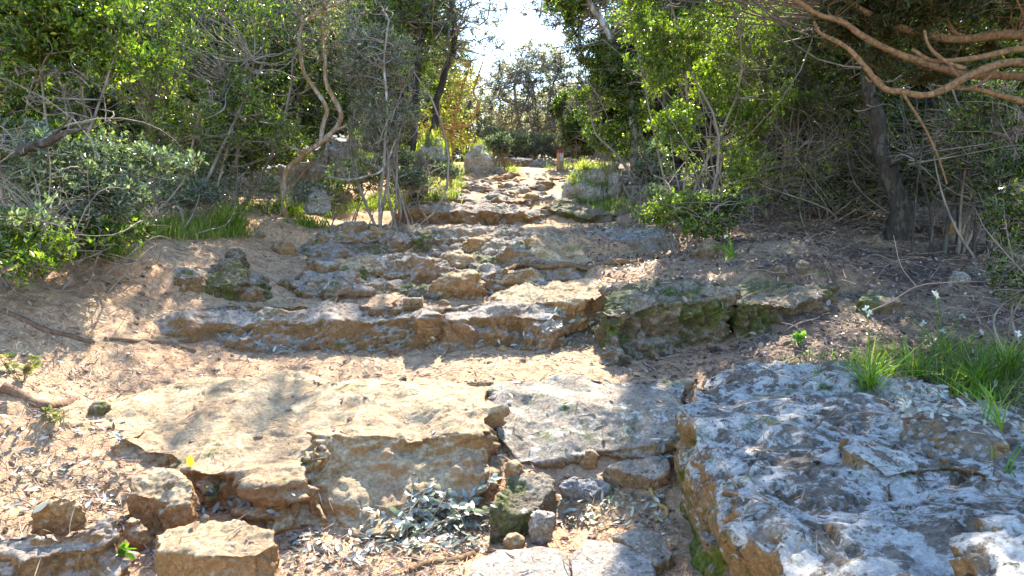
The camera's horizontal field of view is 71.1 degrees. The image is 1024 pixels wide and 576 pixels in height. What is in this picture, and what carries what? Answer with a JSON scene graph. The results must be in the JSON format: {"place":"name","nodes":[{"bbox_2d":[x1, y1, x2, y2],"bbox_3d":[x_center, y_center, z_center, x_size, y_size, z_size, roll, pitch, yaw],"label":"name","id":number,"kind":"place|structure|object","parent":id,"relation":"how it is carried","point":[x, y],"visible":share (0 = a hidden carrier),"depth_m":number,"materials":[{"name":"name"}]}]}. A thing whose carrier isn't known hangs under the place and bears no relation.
{"place":"outdoors","nodes":[
{"label":"outdoors","id":0,"kind":"place"},
{"bbox_2d":[347,125,521,210],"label":"sunlit grass","id":1,"kind":"structure","parent":0,"point":[450,193],"depth_m":10.58,"materials":[{"name":"plant"}]},
{"bbox_2d":[0,144,1023,575],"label":"ground","id":2,"kind":"structure","parent":0,"point":[296,268],"depth_m":4.73,"materials":[{"name":"soil"}]},
{"bbox_2d":[0,381,79,408],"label":"root","id":3,"kind":"object","parent":2,"relation":"on","point":[17,392],"visible":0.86,"depth_m":3.53,"materials":[{"name":"brown plant"}]},
{"bbox_2d":[29,498,88,540],"bbox_3d":[-1.722,0.906,2.731,0.241,0.213,0.071,0,6,0],"label":"rock","id":4,"kind":"object","parent":2,"relation":"on","point":[52,517],"visible":0.62,"depth_m":2.72,"materials":[{"name":"beige stone"}]},
{"bbox_2d":[0,516,140,575],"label":"rock ledge","id":5,"kind":"object","parent":2,"relation":"on","point":[92,551],"visible":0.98,"depth_m":2.57,"materials":[{"name":"stone"}]},
{"bbox_2d":[0,0,158,240],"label":"shrub","id":6,"kind":"object","parent":2,"relation":"on","point":[34,34],"visible":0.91,"depth_m":5.23,"materials":[{"name":"green plant"}]},
{"bbox_2d":[0,172,180,307],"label":"undergrowth bush","id":7,"kind":"object","parent":2,"relation":"on","point":[19,249],"visible":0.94,"depth_m":4.46,"materials":[{"name":"green plant"}]},
{"bbox_2d":[0,77,208,283],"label":"shrub","id":8,"kind":"object","parent":2,"relation":"on","point":[52,176],"visible":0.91,"depth_m":4.75,"materials":[{"name":"green plant"}]},
{"bbox_2d":[15,115,87,155],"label":"branch","id":9,"kind":"object","parent":8,"relation":"attached to","point":[51,139],"visible":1,"depth_m":4.26,"materials":[{"name":"brown plant"}]},
{"bbox_2d":[44,0,185,189],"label":"tree","id":10,"kind":"object","parent":2,"relation":"on","point":[94,92],"visible":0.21,"depth_m":8.62,"materials":[{"name":"green plant"}]},
{"bbox_2d":[0,0,248,174],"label":"tree","id":11,"kind":"object","parent":2,"relation":"on","point":[189,95],"visible":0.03,"depth_m":10.94,"materials":[{"name":"green plant"}]},
{"bbox_2d":[123,517,153,551],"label":"stone","id":12,"kind":"object","parent":2,"relation":"on","point":[137,531],"visible":0.56,"depth_m":2.89,"materials":[{"name":"beige stone"}]},
{"bbox_2d":[126,467,199,536],"bbox_3d":[-1.472,0.934,3.075,0.410,0.274,0.204,2,6,21],"label":"rock","id":13,"kind":"object","parent":2,"relation":"on","point":[179,506],"visible":0.73,"depth_m":3.02,"materials":[{"name":"beige stone"}]},
{"bbox_2d":[106,142,248,238],"bbox_3d":[-3.175,-0.767,7.046,0.980,1.505,1.685,0,6,0],"label":"undergrowth bush","id":14,"kind":"object","parent":2,"relation":"on","point":[182,198],"visible":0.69,"depth_m":6.84,"materials":[{"name":"green plant"}]},
{"bbox_2d":[172,267,207,292],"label":"rock","id":15,"kind":"object","parent":2,"relation":"on","point":[190,279],"visible":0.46,"depth_m":5.53,"materials":[{"name":"stone"}]},
{"bbox_2d":[77,0,318,222],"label":"shrub","id":16,"kind":"object","parent":2,"relation":"on","point":[167,53],"visible":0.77,"depth_m":7.18,"materials":[{"name":"green plant"}]},
{"bbox_2d":[40,194,364,259],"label":"bank grass","id":17,"kind":"structure","parent":2,"relation":"on","point":[195,225],"depth_m":6.85,"materials":[{"name":"plant"}]},
{"bbox_2d":[154,519,281,575],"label":"rock","id":18,"kind":"object","parent":2,"relation":"on","point":[202,549],"visible":1,"depth_m":2.51,"materials":[{"name":"beige stone"}]},
{"bbox_2d":[205,258,272,302],"bbox_3d":[-2.352,-0.007,5.964,0.734,0.471,0.695,6,8,44],"label":"mossy rock","id":19,"kind":"object","parent":2,"relation":"on","point":[232,284],"visible":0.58,"depth_m":5.74,"materials":[{"name":"stone"}]},
{"bbox_2d":[207,167,338,221],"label":"undergrowth bush","id":20,"kind":"object","parent":2,"relation":"on","point":[298,196],"visible":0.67,"depth_m":8.45,"materials":[{"name":"green plant"}]},
{"bbox_2d":[178,0,392,167],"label":"tree","id":21,"kind":"object","parent":2,"relation":"on","point":[311,122],"visible":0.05,"depth_m":13.22,"materials":[{"name":"green plant"}]},
{"bbox_2d":[169,0,413,204],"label":"shrub","id":22,"kind":"object","parent":2,"relation":"on","point":[286,84],"visible":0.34,"depth_m":8.92,"materials":[{"name":"green plant"}]},
{"bbox_2d":[153,297,444,357],"bbox_3d":[-1.579,0.335,5.184,2.189,0.472,0.732,-1,6,-9],"label":"rock ledge","id":23,"kind":"object","parent":2,"relation":"on","point":[365,328],"visible":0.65,"depth_m":5.11,"materials":[{"name":"stone"}]},
{"bbox_2d":[102,368,509,541],"bbox_3d":[-1.169,0.909,3.803,2.474,0.701,1.424,0,6,0],"label":"rock slab","id":24,"kind":"object","parent":2,"relation":"on","point":[342,470],"visible":0.68,"depth_m":3.54,"materials":[{"name":"beige stone"}]},
{"bbox_2d":[292,145,331,188],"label":"rock","id":25,"kind":"object","parent":2,"relation":"on","point":[311,173],"visible":0.41,"depth_m":10.11,"materials":[{"name":"stone"}]},
{"bbox_2d":[253,0,390,216],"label":"tree","id":26,"kind":"object","parent":2,"relation":"on","point":[322,20],"visible":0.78,"depth_m":8.27,"materials":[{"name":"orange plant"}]},
{"bbox_2d":[288,269,376,302],"bbox_3d":[-1.596,0.049,6.369,0.773,0.425,0.725,-1,6,-12],"label":"rock","id":27,"kind":"object","parent":2,"relation":"on","point":[309,284],"visible":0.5,"depth_m":6.15,"materials":[{"name":"stone"}]},
{"bbox_2d":[284,141,392,226],"bbox_3d":[-2.079,-1.245,8.963,1.415,1.257,1.222,0,6,0],"label":"undergrowth bush","id":28,"kind":"object","parent":2,"relation":"on","point":[340,185],"visible":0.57,"depth_m":8.85,"materials":[{"name":"green plant"}]},
{"bbox_2d":[325,134,367,184],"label":"rock","id":29,"kind":"object","parent":2,"relation":"on","point":[342,153],"visible":0.32,"depth_m":10.35,"materials":[{"name":"stone"}]},
{"bbox_2d":[0,198,750,452],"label":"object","id":30,"kind":"object","parent":2,"relation":"on","point":[308,309],"visible":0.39,"depth_m":4.79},
{"bbox_2d":[327,5,449,231],"bbox_3d":[-1.399,-1.826,8.198,1.238,2.789,1.261,2,6,18],"label":"shrub","id":31,"kind":"object","parent":2,"relation":"on","point":[370,56],"visible":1,"depth_m":7.98,"materials":[{"name":"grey plant"}]},
{"bbox_2d":[311,0,467,151],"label":"tree","id":32,"kind":"object","parent":2,"relation":"on","point":[433,87],"visible":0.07,"depth_m":17.45,"materials":[{"name":"green plant"}]},
{"bbox_2d":[334,0,458,204],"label":"tree","id":33,"kind":"object","parent":2,"relation":"on","point":[421,28],"visible":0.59,"depth_m":10.26,"materials":[{"name":"green plant"}]},
{"bbox_2d":[367,150,464,225],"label":"undergrowth bush","id":34,"kind":"object","parent":2,"relation":"on","point":[412,180],"visible":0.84,"depth_m":9.10,"materials":[{"name":"green plant"}]},
{"bbox_2d":[394,223,440,251],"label":"rock","id":35,"kind":"object","parent":2,"relation":"on","point":[425,241],"visible":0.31,"depth_m":7.93,"materials":[{"name":"stone"}]},
{"bbox_2d":[381,254,457,284],"bbox_3d":[-0.943,-0.109,6.835,0.932,0.459,0.692,0,6,0],"label":"rock","id":36,"kind":"object","parent":2,"relation":"on","point":[416,269],"visible":0.48,"depth_m":6.64,"materials":[{"name":"stone"}]},
{"bbox_2d":[357,0,511,197],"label":"tree","id":37,"kind":"object","parent":2,"relation":"on","point":[450,19],"visible":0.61,"depth_m":10.55,"materials":[{"name":"green plant"}]},
{"bbox_2d":[318,223,565,252],"bbox_3d":[-0.873,-0.406,8.268,3.156,0.686,1.431,0,6,0],"label":"rock ledge","id":38,"kind":"object","parent":2,"relation":"on","point":[398,242],"visible":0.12,"depth_m":7.79,"materials":[{"name":"stone"}]},
{"bbox_2d":[388,473,501,537],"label":"shrub","id":39,"kind":"object","parent":2,"relation":"on","point":[453,505],"visible":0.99,"depth_m":3.25,"materials":[{"name":"grey plant"}]},
{"bbox_2d":[417,53,484,186],"bbox_3d":[-0.940,-2.741,11.892,1.426,2.418,0.974,-3,7,-27],"label":"tree","id":40,"kind":"object","parent":2,"relation":"on","point":[451,132],"visible":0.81,"depth_m":11.90,"materials":[{"name":"yellow plant"}]},
{"bbox_2d":[429,269,488,300],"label":"rock","id":41,"kind":"object","parent":2,"relation":"on","point":[468,284],"visible":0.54,"depth_m":6.16,"materials":[{"name":"beige stone"}]},
{"bbox_2d":[436,225,495,244],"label":"rock","id":42,"kind":"object","parent":2,"relation":"on","point":[456,234],"visible":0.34,"depth_m":7.93,"materials":[{"name":"stone"}]},
{"bbox_2d":[396,197,551,224],"bbox_3d":[-0.503,-0.944,9.908,2.214,0.648,1.323,0,6,0],"label":"rock ledge","id":43,"kind":"object","parent":2,"relation":"on","point":[479,211],"visible":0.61,"depth_m":9.49,"materials":[{"name":"stone"}]},
{"bbox_2d":[373,145,456,223],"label":"bush","id":44,"kind":"object","parent":43,"relation":"on","point":[405,156],"visible":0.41,"depth_m":9.45,"materials":[{"name":"green plant"}]},
{"bbox_2d":[421,69,529,161],"bbox_3d":[-1.447,-5.060,21.603,4.417,3.208,2.494,0,6,0],"label":"tree","id":45,"kind":"object","parent":2,"relation":"on","point":[484,120],"visible":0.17,"depth_m":21.27,"materials":[{"name":"green plant"}]},
{"bbox_2d":[462,262,505,295],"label":"rock","id":46,"kind":"object","parent":2,"relation":"on","point":[489,273],"visible":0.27,"depth_m":6.38,"materials":[{"name":"stone"}]},
{"bbox_2d":[428,300,567,353],"bbox_3d":[-0.125,0.331,5.270,1.104,0.458,0.550,0,6,0],"label":"rock ledge","id":47,"kind":"object","parent":2,"relation":"on","point":[499,321],"visible":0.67,"depth_m":5.15,"materials":[{"name":"stone"}]},
{"bbox_2d":[482,126,514,167],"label":"bush","id":48,"kind":"object","parent":2,"relation":"on","point":[496,146],"visible":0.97,"depth_m":13.88,"materials":[{"name":"green plant"}]},
{"bbox_2d":[448,186,553,206],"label":"rock ledge","id":49,"kind":"object","parent":2,"relation":"on","point":[500,198],"visible":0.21,"depth_m":10.69,"materials":[{"name":"stone"}]},
{"bbox_2d":[0,196,1021,575],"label":"pebbles","id":50,"kind":"object","parent":2,"relation":"on","point":[944,460],"visible":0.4,"depth_m":3.54,"materials":[{"name":"stone"}]},
{"bbox_2d":[0,307,1023,569],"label":"silver leaf litter","id":51,"kind":"object","parent":2,"relation":"on","point":[448,543],"visible":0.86,"depth_m":3.21,"materials":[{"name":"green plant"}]},
{"bbox_2d":[0,191,1023,575],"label":"twig litter","id":52,"kind":"object","parent":2,"relation":"on","point":[74,491],"visible":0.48,"depth_m":3.83,"materials":[{"name":"wood"}]},
{"bbox_2d":[0,208,1023,575],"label":"needle straw","id":53,"kind":"object","parent":2,"relation":"on","point":[300,570],"visible":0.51,"depth_m":3.52,"materials":[{"name":"plant"}]},
{"bbox_2d":[0,190,1023,575],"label":"pale leaf litter","id":54,"kind":"object","parent":2,"relation":"on","point":[310,560],"visible":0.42,"depth_m":3.54,"materials":[{"name":"beige plant"}]},
{"bbox_2d":[459,170,569,182],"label":"rock ledge","id":55,"kind":"object","parent":2,"relation":"on","point":[491,177],"visible":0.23,"depth_m":12.83,"materials":[{"name":"beige stone"}]},
{"bbox_2d":[463,144,494,174],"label":"boulder","id":56,"kind":"object","parent":55,"relation":"on","point":[478,164],"visible":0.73,"depth_m":13.27,"materials":[{"name":"stone"}]},
{"bbox_2d":[492,245,545,270],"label":"rock","id":57,"kind":"object","parent":2,"relation":"on","point":[512,254],"visible":0.35,"depth_m":7.01,"materials":[{"name":"stone"}]},
{"bbox_2d":[469,546,570,575],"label":"flagstone","id":58,"kind":"object","parent":2,"relation":"on","point":[546,559],"visible":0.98,"depth_m":2.88,"materials":[{"name":"grey stone"}]},
{"bbox_2d":[495,267,545,287],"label":"rock","id":59,"kind":"object","parent":2,"relation":"on","point":[517,277],"visible":0.35,"depth_m":6.41,"materials":[{"name":"beige stone"}]},
{"bbox_2d":[489,472,558,544],"bbox_3d":[0.053,1.071,3.281,0.235,0.376,0.416,3,7,29],"label":"rock","id":60,"kind":"object","parent":2,"relation":"on","point":[520,503],"visible":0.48,"depth_m":3.23,"materials":[{"name":"stone"}]},
{"bbox_2d":[474,124,580,160],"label":"shrub","id":61,"kind":"object","parent":2,"relation":"on","point":[525,145],"visible":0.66,"depth_m":15.83,"materials":[{"name":"green plant"}]},
{"bbox_2d":[472,34,589,159],"bbox_3d":[0.531,-4.843,18.119,3.113,3.438,2.228,0,6,0],"label":"tree","id":62,"kind":"object","parent":2,"relation":"on","point":[555,63],"visible":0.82,"depth_m":17.76,"materials":[{"name":"green plant"}]},
{"bbox_2d":[528,510,555,544],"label":"stone","id":63,"kind":"object","parent":2,"relation":"on","point":[541,523],"visible":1,"depth_m":3.09,"materials":[{"name":"grey stone"}]},
{"bbox_2d":[487,278,604,335],"bbox_3d":[0.413,0.147,5.837,0.901,0.410,1.207,3,7,28],"label":"rock ledge","id":64,"kind":"object","parent":2,"relation":"on","point":[587,300],"visible":0.51,"depth_m":5.51,"materials":[{"name":"beige stone"}]},
{"bbox_2d":[523,232,594,264],"bbox_3d":[0.490,-0.338,7.686,0.762,0.521,1.423,0,6,0],"label":"rock","id":65,"kind":"object","parent":2,"relation":"on","point":[543,247],"visible":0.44,"depth_m":7.28,"materials":[{"name":"beige stone"}]},
{"bbox_2d":[539,260,584,281],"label":"rock","id":66,"kind":"object","parent":2,"relation":"on","point":[564,274],"visible":0.23,"depth_m":6.55,"materials":[{"name":"stone"}]},
{"bbox_2d":[502,258,642,273],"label":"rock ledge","id":67,"kind":"object","parent":2,"relation":"on","point":[620,261],"visible":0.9,"depth_m":6.58,"materials":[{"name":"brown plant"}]},
{"bbox_2d":[540,197,631,223],"bbox_3d":[1.068,-0.994,10.148,1.405,0.622,1.460,0,6,0],"label":"rock ledge","id":68,"kind":"object","parent":2,"relation":"on","point":[568,208],"visible":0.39,"depth_m":9.80,"materials":[{"name":"stone"}]},
{"bbox_2d":[545,88,627,162],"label":"shrub","id":69,"kind":"object","parent":2,"relation":"on","point":[572,126],"visible":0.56,"depth_m":14.53,"materials":[{"name":"green plant"}]},
{"bbox_2d":[559,476,613,502],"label":"rock","id":70,"kind":"object","parent":2,"relation":"on","point":[572,489],"visible":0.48,"depth_m":3.46,"materials":[{"name":"grey stone"}]},
{"bbox_2d":[510,0,666,151],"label":"tree","id":71,"kind":"object","parent":2,"relation":"on","point":[555,24],"visible":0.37,"depth_m":11.99,"materials":[{"name":"green plant"}]},
{"bbox_2d":[486,374,693,469],"bbox_3d":[0.471,0.846,4.002,1.342,0.572,0.918,0,6,0],"label":"rock block","id":72,"kind":"object","parent":2,"relation":"on","point":[561,426],"visible":0.53,"depth_m":3.87,"materials":[{"name":"beige stone"}]},
{"bbox_2d":[545,155,637,212],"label":"verge grass","id":73,"kind":"structure","parent":2,"relation":"on","point":[585,165],"depth_m":10.55,"materials":[{"name":"plant"}]},
{"bbox_2d":[561,161,628,201],"bbox_3d":[1.268,-1.567,10.865,0.924,0.701,0.857,-4,7,-31],"label":"boulder","id":74,"kind":"object","parent":2,"relation":"on","point":[588,191],"visible":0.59,"depth_m":10.60,"materials":[{"name":"stone"}]},
{"bbox_2d":[540,0,659,198],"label":"tree","id":75,"kind":"object","parent":2,"relation":"on","point":[605,64],"visible":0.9,"depth_m":10.35,"materials":[{"name":"green plant"}]},
{"bbox_2d":[569,540,655,575],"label":"flagstone","id":76,"kind":"object","parent":2,"relation":"on","point":[616,559],"visible":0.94,"depth_m":2.86,"materials":[{"name":"grey stone"}]},
{"bbox_2d":[588,226,679,251],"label":"rock ledge","id":77,"kind":"object","parent":2,"relation":"on","point":[648,244],"visible":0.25,"depth_m":7.75,"materials":[{"name":"grey stone"}]},
{"bbox_2d":[602,457,670,490],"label":"rock","id":78,"kind":"object","parent":2,"relation":"on","point":[627,473],"visible":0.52,"depth_m":3.50,"materials":[{"name":"beige stone"}]},
{"bbox_2d":[612,527,674,575],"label":"rock","id":79,"kind":"object","parent":2,"relation":"on","point":[637,539],"visible":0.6,"depth_m":2.96,"materials":[{"name":"beige stone"}]},
{"bbox_2d":[589,278,742,366],"bbox_3d":[1.158,0.284,5.348,1.577,0.669,1.028,-2,6,-18],"label":"rock ledge","id":80,"kind":"object","parent":2,"relation":"on","point":[660,325],"visible":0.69,"depth_m":5.01,"materials":[{"name":"stone"}]},
{"bbox_2d":[609,0,725,164],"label":"tree","id":81,"kind":"object","parent":2,"relation":"on","point":[656,108],"visible":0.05,"depth_m":14.08,"materials":[{"name":"green plant"}]},
{"bbox_2d":[622,138,756,236],"bbox_3d":[1.968,-1.098,8.489,1.388,1.562,3.437,0,6,0],"label":"shrub","id":82,"kind":"object","parent":2,"relation":"on","point":[650,157],"visible":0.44,"depth_m":9.10,"materials":[{"name":"green plant"}]},
{"bbox_2d":[630,177,775,252],"bbox_3d":[1.927,-0.653,7.035,1.506,0.876,1.024,0,6,0],"label":"undergrowth bush","id":83,"kind":"object","parent":2,"relation":"on","point":[713,226],"visible":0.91,"depth_m":6.97,"materials":[{"name":"green plant"}]},
{"bbox_2d":[604,0,813,242],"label":"shrub","id":84,"kind":"object","parent":2,"relation":"on","point":[661,56],"visible":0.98,"depth_m":7.42,"materials":[{"name":"green plant"}]},
{"bbox_2d":[661,3,844,190],"bbox_3d":[3.672,-2.901,10.774,2.908,3.128,1.732,-3,7,-23],"label":"tree","id":85,"kind":"object","parent":2,"relation":"on","point":[714,158],"visible":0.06,"depth_m":10.58,"materials":[{"name":"green plant"}]},
{"bbox_2d":[681,0,853,217],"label":"shrub","id":86,"kind":"object","parent":2,"relation":"on","point":[781,54],"visible":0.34,"depth_m":8.44,"materials":[{"name":"green plant"}]},
{"bbox_2d":[726,276,839,340],"bbox_3d":[2.002,0.249,5.422,0.854,0.727,1.313,3,7,27],"label":"rock ledge","id":87,"kind":"object","parent":2,"relation":"on","point":[761,315],"visible":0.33,"depth_m":5.15,"materials":[{"name":"stone"}]},
{"bbox_2d":[556,198,1023,402],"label":"slope leaf litter","id":88,"kind":"object","parent":2,"relation":"on","point":[763,338],"visible":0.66,"depth_m":5.88,"materials":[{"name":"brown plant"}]},
{"bbox_2d":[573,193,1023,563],"bbox_3d":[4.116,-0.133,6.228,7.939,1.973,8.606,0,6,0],"label":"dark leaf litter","id":89,"kind":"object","parent":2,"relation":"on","point":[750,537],"visible":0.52,"depth_m":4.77,"materials":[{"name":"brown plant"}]},
{"bbox_2d":[660,0,942,181],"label":"tree","id":90,"kind":"object","parent":2,"relation":"on","point":[669,91],"visible":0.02,"depth_m":11.65,"materials":[{"name":"green plant"}]},
{"bbox_2d":[728,85,876,225],"bbox_3d":[3.266,-1.524,7.948,1.820,1.825,0.888,-1,6,-9],"label":"undergrowth bush","id":91,"kind":"object","parent":2,"relation":"on","point":[763,162],"visible":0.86,"depth_m":7.91,"materials":[{"name":"green plant"}]},
{"bbox_2d":[752,157,888,223],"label":"bush","id":92,"kind":"object","parent":2,"relation":"on","point":[837,197],"visible":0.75,"depth_m":8.27,"materials":[{"name":"green plant"}]},
{"bbox_2d":[676,0,987,240],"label":"tree","id":93,"kind":"object","parent":2,"relation":"on","point":[899,224],"visible":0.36,"depth_m":7.26,"materials":[{"name":"brown plant"}]},
{"bbox_2d":[674,360,1023,575],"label":"boulder","id":94,"kind":"object","parent":2,"relation":"on","point":[990,543],"visible":0.94,"depth_m":2.53,"materials":[{"name":"stone"}]},
{"bbox_2d":[805,305,953,390],"bbox_3d":[1.855,0.304,3.742,0.774,0.443,0.721,0,6,0],"label":"grass tuft","id":95,"kind":"object","parent":94,"relation":"on","point":[870,378],"visible":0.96,"depth_m":3.71,"materials":[{"name":"green plant"}]},
{"bbox_2d":[914,361,1023,430],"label":"grass tuft","id":96,"kind":"object","parent":94,"relation":"on","point":[997,419],"visible":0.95,"depth_m":2.73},
{"bbox_2d":[855,289,902,314],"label":"rock","id":97,"kind":"object","parent":2,"relation":"on","point":[873,299],"visible":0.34,"depth_m":5.14,"materials":[{"name":"stone"}]},
{"bbox_2d":[760,0,1023,183],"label":"tree","id":98,"kind":"object","parent":2,"relation":"on","point":[849,21],"visible":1,"depth_m":4.42,"materials":[{"name":"brown plant"}]},
{"bbox_2d":[795,85,1005,238],"bbox_3d":[4.316,-1.447,8.010,1.322,1.910,2.278,-4,7,-30],"label":"shrub","id":99,"kind":"object","parent":2,"relation":"on","point":[909,179],"visible":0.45,"depth_m":8.17,"materials":[{"name":"green plant"}]},
{"bbox_2d":[851,313,971,381],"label":"grass tuft","id":100,"kind":"object","parent":2,"relation":"on","point":[929,363],"visible":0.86,"depth_m":4.01,"materials":[{"name":"green plant"}]},
{"bbox_2d":[833,328,1023,411],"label":"slope grass","id":101,"kind":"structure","parent":2,"relation":"on","point":[970,388],"depth_m":4.05,"materials":[{"name":"plant"}]},
{"bbox_2d":[838,0,1023,205],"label":"tree","id":102,"kind":"object","parent":2,"relation":"on","point":[932,102],"visible":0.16,"depth_m":9.04,"materials":[{"name":"green plant"}]},
{"bbox_2d":[890,290,999,357],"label":"grass tuft","id":103,"kind":"object","parent":2,"relation":"on","point":[936,296],"visible":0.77,"depth_m":4.34,"materials":[{"name":"green plant"}]},
{"bbox_2d":[885,68,1023,257],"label":"shrub","id":104,"kind":"object","parent":2,"relation":"on","point":[982,179],"visible":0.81,"depth_m":6.58,"materials":[{"name":"green plant"}]},
{"bbox_2d":[902,324,1023,392],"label":"grass tuft","id":105,"kind":"object","parent":2,"relation":"on","point":[981,373],"visible":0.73,"depth_m":3.90,"materials":[{"name":"plant"}]},
{"bbox_2d":[931,309,1023,379],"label":"grass tuft","id":106,"kind":"object","parent":2,"relation":"on","point":[1011,362],"visible":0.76,"depth_m":4.03,"materials":[{"name":"green plant"}]},
{"bbox_2d":[974,176,1023,351],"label":"shrub","id":107,"kind":"object","parent":2,"relation":"on","point":[1007,208],"visible":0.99,"depth_m":4.63,"materials":[{"name":"green plant"}]},
{"bbox_2d":[440,0,648,156],"label":"sky","id":108,"kind":"structure","parent":0,"point":[519,27],"materials":[{"name":"white"}]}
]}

